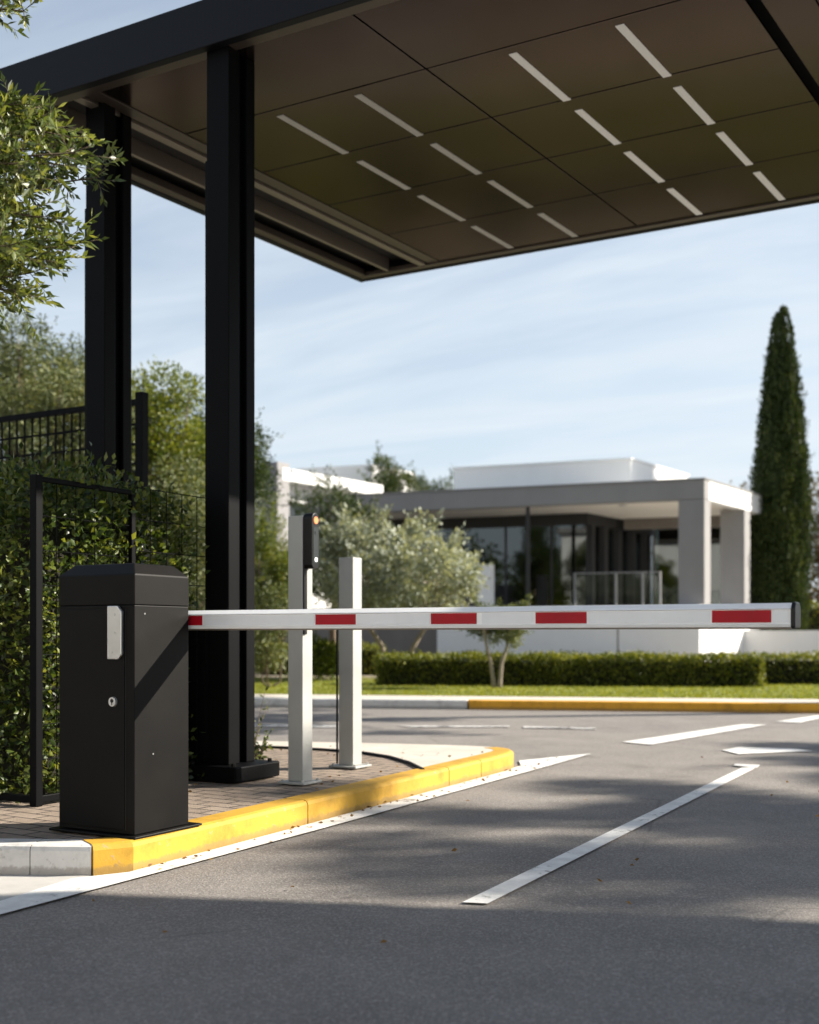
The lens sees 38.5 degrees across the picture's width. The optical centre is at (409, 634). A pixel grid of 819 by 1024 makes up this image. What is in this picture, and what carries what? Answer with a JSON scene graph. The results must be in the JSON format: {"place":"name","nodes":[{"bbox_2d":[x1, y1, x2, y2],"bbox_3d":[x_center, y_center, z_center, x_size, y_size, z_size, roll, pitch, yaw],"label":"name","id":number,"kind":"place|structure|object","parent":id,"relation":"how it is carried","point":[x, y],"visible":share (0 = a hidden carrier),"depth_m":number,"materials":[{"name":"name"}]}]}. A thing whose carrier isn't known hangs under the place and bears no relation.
{"place":"outdoors","nodes":[
{"label":"outdoors","id":0,"kind":"place"},
{"bbox_2d":[0,748,416,838],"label":"island paving","id":1,"kind":"structure","parent":0,"point":[21,820],"depth_m":6.17,"materials":[{"name":"brick"}]},
{"bbox_2d":[0,391,147,563],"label":"lattice fence","id":2,"kind":"object","parent":1,"relation":"on","point":[139,402],"visible":0.32,"depth_m":8.97,"materials":[{"name":"black metal"}]},
{"bbox_2d":[0,474,204,806],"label":"fence panel","id":3,"kind":"object","parent":1,"relation":"on","point":[36,797],"visible":0.47,"depth_m":5.70,"materials":[{"name":"black metal"}]},
{"bbox_2d":[0,431,210,803],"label":"hedge","id":4,"kind":"object","parent":1,"relation":"on","point":[14,647],"visible":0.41,"depth_m":6.13,"materials":[{"name":"green plant"}]},
{"bbox_2d":[255,685,269,742],"bbox_3d":[-1.165,0.492,8.580,0.432,0.680,0.512,0,0,-23],"label":"weed","id":5,"kind":"object","parent":1,"relation":"on","point":[260,719],"visible":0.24,"depth_m":8.69,"materials":[{"name":"green plant"}]},
{"bbox_2d":[255,729,273,759],"bbox_3d":[-0.958,0.720,7.593,0.196,0.223,0.234,0,0,29],"label":"weed","id":6,"kind":"object","parent":1,"relation":"on","point":[258,755],"visible":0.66,"depth_m":7.58,"materials":[{"name":"green plant"}]},
{"bbox_2d":[278,513,321,785],"bbox_3d":[-0.598,0.077,6.542,0.206,1.501,0.180,0,0,29],"label":"reader post","id":7,"kind":"object","parent":1,"relation":"on","point":[303,546],"visible":1,"depth_m":6.50,"materials":[{"name":"grey metal"}]},
{"bbox_2d":[336,630,337,763],"bbox_3d":[-0.468,0.390,7.594,0.013,0.920,0.013,0,0,7],"label":"marker rod","id":8,"kind":"object","parent":1,"relation":"on","point":[336,696],"visible":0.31,"depth_m":7.59,"materials":[{"name":"black metal"}]},
{"bbox_2d":[259,745,423,769],"bbox_3d":[-0.451,0.827,8.071,0.398,0.019,2.044,0,0,-42],"label":"island edging","id":9,"kind":"object","parent":1,"relation":"on","point":[369,753],"visible":0.62,"depth_m":8.08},
{"bbox_2d":[329,557,371,768],"bbox_3d":[-0.371,0.174,7.356,0.200,1.308,0.190,0,0,29],"label":"bollard post","id":10,"kind":"object","parent":1,"relation":"on","point":[350,675],"visible":1,"depth_m":7.32,"materials":[{"name":"white metal"}]},
{"bbox_2d":[259,741,492,766],"bbox_3d":[-0.413,0.829,8.343,2.043,0.001,1.525,0,0,29],"label":"island concrete","id":11,"kind":"object","parent":1,"relation":"on","point":[413,753],"visible":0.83,"depth_m":8.38,"materials":[{"name":"beige concrete"}]},
{"bbox_2d":[0,0,818,782],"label":"canopy","id":12,"kind":"object","parent":1,"relation":"on","point":[362,140],"visible":0.79,"depth_m":7.32,"materials":[{"name":"brown metal"}]},
{"bbox_2d":[49,563,800,839],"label":"barrier gate","id":13,"kind":"structure","parent":1,"relation":"on","point":[124,628],"depth_m":4.84,"materials":[{"name":"black metal"}]},
{"bbox_2d":[60,606,124,829],"bbox_3d":[-1.322,0.340,4.873,0.361,0.915,0.028,0,0,30],"label":"door","id":14,"kind":"structure","parent":13,"relation":"in","point":[92,641],"depth_m":4.87,"materials":[{"name":"grey paint"}]},
{"bbox_2d":[170,462,382,607],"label":"house","id":15,"kind":"structure","parent":0,"point":[304,480],"depth_m":38.89,"materials":[{"name":"grey concrete"}]},
{"bbox_2d":[289,503,339,529],"bbox_3d":[-3.216,-3.650,40.417,0.044,1.600,3.506,0,0,35],"label":"window","id":16,"kind":"structure","parent":15,"relation":"in","point":[291,511],"depth_m":39.54,"materials":[{"name":"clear glass"}]},
{"bbox_2d":[255,672,375,679],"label":"garden ground","id":17,"kind":"structure","parent":0,"point":[277,676],"depth_m":23.72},
{"bbox_2d":[148,431,275,610],"bbox_3d":[-2.904,-0.890,15.628,2.644,3.572,2.139,0,0,29],"label":"tree","id":18,"kind":"object","parent":17,"relation":"on","point":[200,572],"visible":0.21,"depth_m":15.31,"materials":[{"name":"green plant"}]},
{"bbox_2d":[193,550,287,670],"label":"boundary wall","id":19,"kind":"structure","parent":17,"relation":"on","point":[286,641],"depth_m":26.65,"materials":[{"name":"grey concrete"}]},
{"bbox_2d":[255,492,312,674],"bbox_3d":[-2.949,-1.071,24.481,1.968,3.944,2.001,0,0,29],"label":"shrub","id":20,"kind":"object","parent":17,"relation":"on","point":[281,563],"visible":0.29,"depth_m":24.30,"materials":[{"name":"green plant"}]},
{"bbox_2d":[255,640,389,674],"bbox_3d":[-1.885,0.475,24.827,2.984,0.820,1.017,0,0,5],"label":"clipped hedge","id":21,"kind":"object","parent":17,"relation":"on","point":[367,659],"visible":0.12,"depth_m":24.48,"materials":[{"name":"green plant"}]},
{"bbox_2d":[278,464,389,650],"bbox_3d":[-1.667,-1.527,26.851,2.569,4.846,2.720,0,0,29],"label":"tree","id":22,"kind":"object","parent":17,"relation":"on","point":[336,500],"visible":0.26,"depth_m":26.88,"materials":[{"name":"green plant"}]},
{"bbox_2d":[357,440,430,532],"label":"tree","id":23,"kind":"object","parent":17,"relation":"on","point":[389,480],"visible":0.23,"depth_m":43.85,"materials":[{"name":"green plant"}]},
{"bbox_2d":[312,502,493,653],"bbox_3d":[-0.319,-0.779,22.275,3.623,3.380,4.114,0,0,-2],"label":"olive tree","id":24,"kind":"object","parent":17,"relation":"on","point":[396,572],"visible":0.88,"depth_m":21.37,"materials":[{"name":"green plant"}]},
{"bbox_2d":[409,464,453,490],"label":"tree","id":25,"kind":"object","parent":17,"relation":"on","point":[436,485],"visible":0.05,"depth_m":45.91,"materials":[{"name":"green plant"}]},
{"bbox_2d":[729,480,747,489],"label":"tree","id":26,"kind":"object","parent":17,"relation":"on","point":[742,486],"depth_m":52.54,"materials":[{"name":"green plant"}]},
{"bbox_2d":[744,630,818,659],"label":"garden wall","id":27,"kind":"structure","parent":17,"relation":"on","point":[782,641],"depth_m":32.10,"materials":[{"name":"white paint"}]},
{"bbox_2d":[748,305,817,629],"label":"cypress tree","id":28,"kind":"object","parent":17,"relation":"on","point":[780,541],"visible":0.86,"depth_m":33.49,"materials":[{"name":"green plant"}]},
{"bbox_2d":[807,599,818,629],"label":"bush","id":29,"kind":"object","parent":17,"relation":"on","point":[814,619],"visible":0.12,"depth_m":36.07,"materials":[{"name":"green plant"}]},
{"bbox_2d":[807,471,818,608],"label":"tree","id":30,"kind":"object","parent":17,"relation":"on","point":[815,548],"visible":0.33,"depth_m":39.75,"materials":[{"name":"green plant"}]},
{"bbox_2d":[294,464,415,574],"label":"house","id":31,"kind":"structure","parent":0,"point":[348,472],"depth_m":46.41,"materials":[{"name":"white concrete"}]},
{"bbox_2d":[0,707,818,1023],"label":"road","id":32,"kind":"structure","parent":0,"point":[716,921],"depth_m":4.07,"materials":[{"name":"grey asphalt"}]},
{"bbox_2d":[0,875,87,900],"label":"gutter","id":33,"kind":"object","parent":32,"relation":"on","point":[12,885],"visible":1,"depth_m":4.48,"materials":[{"name":"concrete"}]},
{"bbox_2d":[0,838,91,875],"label":"island kerb","id":34,"kind":"structure","parent":32,"relation":"on","point":[71,857],"depth_m":4.63,"materials":[{"name":"concrete"}]},
{"bbox_2d":[0,754,587,913],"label":"kerb line","id":35,"kind":"object","parent":32,"relation":"on","point":[68,887],"visible":1,"depth_m":5.13,"materials":[{"name":"white paint"}]},
{"bbox_2d":[255,724,338,726],"bbox_3d":[-1.223,0.942,12.138,1.059,0.001,0.355,0,0,7],"label":"faded line","id":36,"kind":"object","parent":32,"relation":"on","point":[274,725],"visible":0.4,"depth_m":12.14,"materials":[{"name":"paint"}]},
{"bbox_2d":[83,747,513,875],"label":"curb","id":37,"kind":"structure","parent":32,"relation":"on","point":[112,855],"depth_m":5.69,"materials":[{"name":"paint"}]},
{"bbox_2d":[399,725,509,726],"bbox_3d":[0.454,0.942,12.041,1.157,0.001,0.210,0,0,1],"label":"faded line","id":38,"kind":"object","parent":32,"relation":"on","point":[448,726],"visible":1,"depth_m":12.01,"materials":[{"name":"paint"}]},
{"bbox_2d":[92,746,818,942],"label":"fallen leaves","id":39,"kind":"object","parent":32,"relation":"on","point":[383,940],"visible":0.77,"depth_m":6.27,"materials":[{"name":"brown plant"}]},
{"bbox_2d":[523,726,595,728],"bbox_3d":[1.512,0.942,11.873,0.760,0.001,0.232,0,0,13],"label":"faded line","id":40,"kind":"object","parent":32,"relation":"on","point":[559,727],"visible":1,"depth_m":11.88,"materials":[{"name":"paint"}]},
{"bbox_2d":[463,767,755,902],"bbox_3d":[1.326,0.942,6.236,0.092,0.001,4.783,0,0,27],"label":"lane line","id":41,"kind":"object","parent":32,"relation":"on","point":[508,886],"visible":1,"depth_m":5.24,"materials":[{"name":"white paint"}]},
{"bbox_2d":[625,724,761,744],"bbox_3d":[2.772,0.942,11.244,0.314,0.001,2.760,0,0,37],"label":"dashed line","id":42,"kind":"object","parent":32,"relation":"on","point":[662,739],"visible":1,"depth_m":11.05,"materials":[{"name":"white paint"}]},
{"bbox_2d":[734,764,758,767],"bbox_3d":[2.411,0.939,8.410,0.199,0.001,0.186,0,0,29],"label":"lane line end","id":43,"kind":"object","parent":32,"relation":"on","point":[750,765],"visible":1,"depth_m":8.41,"materials":[{"name":"white paint"}]},
{"bbox_2d":[724,747,809,753],"bbox_3d":[2.845,0.942,9.598,0.713,0.001,0.478,0,0,-21],"label":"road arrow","id":44,"kind":"object","parent":32,"relation":"on","point":[743,750],"visible":1,"depth_m":9.53,"materials":[{"name":"white paint"}]},
{"bbox_2d":[776,715,818,721],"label":"dashed line","id":45,"kind":"object","parent":32,"relation":"on","point":[804,719],"visible":1,"depth_m":13.00,"materials":[{"name":"white paint"}]},
{"bbox_2d":[0,0,818,606],"label":"sky","id":46,"kind":"structure","parent":0,"point":[649,347],"materials":[{"name":"blue"}]},
{"bbox_2d":[309,458,763,661],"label":"house","id":47,"kind":"structure","parent":0,"point":[623,531],"depth_m":33.32,"materials":[{"name":"grey concrete"}]},
{"bbox_2d":[423,529,463,606],"bbox_3d":[1.039,-1.970,35.668,1.318,2.440,0.078,0,0,21],"label":"window","id":48,"kind":"structure","parent":47,"relation":"in","point":[447,533],"depth_m":35.61,"materials":[{"name":"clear glass"}]},
{"bbox_2d":[464,527,506,606],"bbox_3d":[2.275,-1.970,35.191,1.368,2.440,0.078,0,0,21],"label":"window","id":49,"kind":"structure","parent":47,"relation":"in","point":[493,541],"depth_m":35.08,"materials":[{"name":"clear glass"}]},
{"bbox_2d":[507,526,552,605],"bbox_3d":[3.558,-1.970,34.696,1.418,2.440,0.078,0,0,21],"label":"window","id":50,"kind":"structure","parent":47,"relation":"in","point":[541,537],"depth_m":34.66,"materials":[{"name":"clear glass"}]},
{"bbox_2d":[553,524,588,605],"bbox_3d":[4.706,-1.970,34.253,1.078,2.440,0.078,0,0,21],"label":"window","id":51,"kind":"structure","parent":47,"relation":"in","point":[570,542],"depth_m":34.25,"materials":[{"name":"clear glass"}]},
{"bbox_2d":[589,525,598,604],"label":"window","id":52,"kind":"structure","parent":47,"relation":"in","point":[593,530],"depth_m":34.12,"materials":[{"name":"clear glass"}]},
{"bbox_2d":[599,527,613,604],"bbox_3d":[5.947,-1.970,35.154,0.194,2.440,0.981,0,0,35],"label":"window","id":53,"kind":"structure","parent":47,"relation":"in","point":[606,535],"depth_m":34.84,"materials":[{"name":"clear glass"}]},
{"bbox_2d":[614,529,626,604],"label":"window","id":54,"kind":"structure","parent":47,"relation":"in","point":[620,536],"depth_m":35.64,"materials":[{"name":"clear glass"}]},
{"bbox_2d":[627,531,640,604],"bbox_3d":[7.087,-1.970,36.794,0.194,2.440,0.981,0,0,35],"label":"window","id":55,"kind":"structure","parent":47,"relation":"in","point":[633,538],"depth_m":36.43,"materials":[{"name":"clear glass"}]},
{"bbox_2d":[641,534,653,604],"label":"window","id":56,"kind":"structure","parent":47,"relation":"in","point":[647,541],"depth_m":37.37,"materials":[{"name":"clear glass"}]},
{"bbox_2d":[655,527,753,604],"bbox_3d":[9.562,-2.125,37.137,3.567,2.710,0.029,0,0,21],"label":"window","id":57,"kind":"structure","parent":47,"relation":"in","point":[666,540],"depth_m":37.56,"materials":[{"name":"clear glass"}]},
{"bbox_2d":[255,694,818,702],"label":"pavement","id":58,"kind":"structure","parent":0,"point":[568,698],"depth_m":15.21,"materials":[{"name":"concrete"}]},
{"bbox_2d":[255,676,818,698],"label":"lawn","id":59,"kind":"structure","parent":0,"point":[272,689],"depth_m":17.59,"materials":[{"name":"green plant"}]},
{"bbox_2d":[21,332,84,514],"bbox_3d":[-5.978,-2.288,20.941,2.207,6.377,2.446,0,0,1],"label":"tree","id":60,"kind":"object","parent":59,"relation":"on","point":[61,364],"visible":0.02,"depth_m":20.77,"materials":[{"name":"green plant"}]},
{"bbox_2d":[0,288,171,506],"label":"tree","id":61,"kind":"object","parent":59,"relation":"on","point":[23,390],"visible":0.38,"depth_m":16.16,"materials":[{"name":"green plant"}]},
{"bbox_2d":[82,354,204,598],"bbox_3d":[-3.684,-1.703,17.455,2.542,5.200,2.712,0,0,-18],"label":"tree","id":62,"kind":"object","parent":59,"relation":"on","point":[160,402],"visible":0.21,"depth_m":17.19,"materials":[{"name":"green plant"}]},
{"bbox_2d":[153,395,305,563],"bbox_3d":[-3.115,-1.701,19.913,2.804,5.185,2.433,0,0,29],"label":"tree","id":63,"kind":"object","parent":59,"relation":"on","point":[261,469],"visible":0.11,"depth_m":19.80,"materials":[{"name":"green plant"}]},
{"bbox_2d":[255,568,287,686],"bbox_3d":[-2.241,-0.086,18.542,1.298,1.971,1.343,0,0,-22],"label":"shrub","id":64,"kind":"object","parent":59,"relation":"on","point":[266,650],"visible":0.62,"depth_m":18.46,"materials":[{"name":"green plant"}]},
{"bbox_2d":[312,630,338,679],"bbox_3d":[-1.516,0.434,21.392,0.991,1.177,0.804,0,0,29],"label":"shrub","id":65,"kind":"object","parent":59,"relation":"on","point":[323,660],"visible":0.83,"depth_m":21.36,"materials":[{"name":"green plant"}]},
{"bbox_2d":[458,594,534,687],"bbox_3d":[1.433,0.126,18.416,1.354,1.537,1.019,0,0,45],"label":"young tree","id":66,"kind":"object","parent":59,"relation":"on","point":[511,637],"visible":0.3,"depth_m":18.26,"materials":[{"name":"green plant"}]},
{"bbox_2d":[370,648,766,686],"bbox_3d":[2.584,0.555,19.385,6.438,0.684,1.032,0,0,5],"label":"clipped hedge","id":67,"kind":"object","parent":59,"relation":"on","point":[632,668],"visible":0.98,"depth_m":19.05,"materials":[{"name":"green plant"}]},
{"bbox_2d":[751,649,818,684],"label":"clipped hedge","id":68,"kind":"object","parent":59,"relation":"on","point":[781,669],"visible":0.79,"depth_m":19.76,"materials":[{"name":"green plant"}]},
{"label":"ground","id":69,"kind":"structure","parent":0,"visible":0},
{"bbox_2d":[0,0,127,341],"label":"tree","id":70,"kind":"object","parent":69,"relation":"on","point":[17,251],"visible":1,"depth_m":4.12,"materials":[{"name":"green plant"}]},
{"bbox_2d":[255,697,467,708],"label":"kerb","id":71,"kind":"structure","parent":69,"relation":"on","point":[377,703],"depth_m":15.04,"materials":[{"name":"concrete"}]},
{"bbox_2d":[469,699,818,712],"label":"orange kerb","id":72,"kind":"structure","parent":69,"relation":"on","point":[675,706],"depth_m":14.48,"materials":[{"name":"paint"}]}
]}

